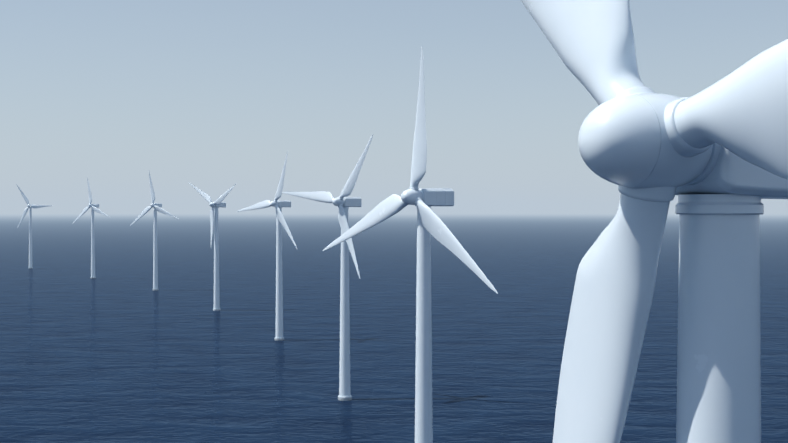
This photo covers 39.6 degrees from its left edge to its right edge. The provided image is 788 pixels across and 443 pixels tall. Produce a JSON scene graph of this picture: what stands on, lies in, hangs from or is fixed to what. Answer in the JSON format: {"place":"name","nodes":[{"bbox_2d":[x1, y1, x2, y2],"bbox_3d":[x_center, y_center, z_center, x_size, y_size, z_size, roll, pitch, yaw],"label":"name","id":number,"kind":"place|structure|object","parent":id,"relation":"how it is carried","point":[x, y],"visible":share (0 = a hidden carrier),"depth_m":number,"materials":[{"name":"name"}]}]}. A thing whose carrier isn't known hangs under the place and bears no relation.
{"place":"outdoors","nodes":[
{"label":"outdoors","id":0,"kind":"place"},
{"bbox_2d":[0,214,787,442],"bbox_3d":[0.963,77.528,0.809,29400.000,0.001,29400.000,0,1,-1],"label":"sea","id":1,"kind":"structure","parent":0,"point":[117,349],"depth_m":686.89,"materials":[{"name":"liquid"}]},
{"bbox_2d":[16,184,52,268],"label":"wind turbine","id":2,"kind":"object","parent":1,"relation":"on","point":[31,206],"visible":1,"depth_m":1399.85,"materials":[{"name":"paint"}]},
{"bbox_2d":[72,177,109,277],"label":"wind turbine","id":3,"kind":"object","parent":1,"relation":"on","point":[94,207],"visible":1,"depth_m":1204.88,"materials":[{"name":"paint"}]},
{"bbox_2d":[130,172,177,290],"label":"wind turbine","id":4,"kind":"object","parent":1,"relation":"on","point":[157,207],"visible":0.98,"depth_m":1027.59,"materials":[{"name":"paint"}]},
{"bbox_2d":[188,182,236,310],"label":"wind turbine","id":5,"kind":"object","parent":1,"relation":"on","point":[215,205],"visible":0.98,"depth_m":824.58,"materials":[{"name":"paint"}]},
{"bbox_2d":[237,151,296,340],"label":"wind turbine","id":6,"kind":"object","parent":1,"relation":"on","point":[277,204],"visible":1,"depth_m":639.96,"materials":[{"name":"paint"}]},
{"bbox_2d":[281,135,372,400],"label":"wind turbine","id":7,"kind":"object","parent":1,"relation":"on","point":[343,202],"visible":1,"depth_m":440.70,"materials":[{"name":"paint"}]},
{"bbox_2d":[323,46,497,442],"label":"wind turbine","id":8,"kind":"object","parent":1,"relation":"on","point":[429,220],"visible":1,"depth_m":243.84,"materials":[{"name":"paint"}]},
{"bbox_2d":[521,0,787,442],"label":"wind turbine","id":9,"kind":"object","parent":1,"relation":"on","point":[714,157],"visible":1,"depth_m":41.18,"materials":[{"name":"paint"}]},
{"bbox_2d":[0,0,787,213],"label":"sky","id":10,"kind":"structure","parent":0,"point":[213,96],"materials":[{"name":"blue"}]}
]}

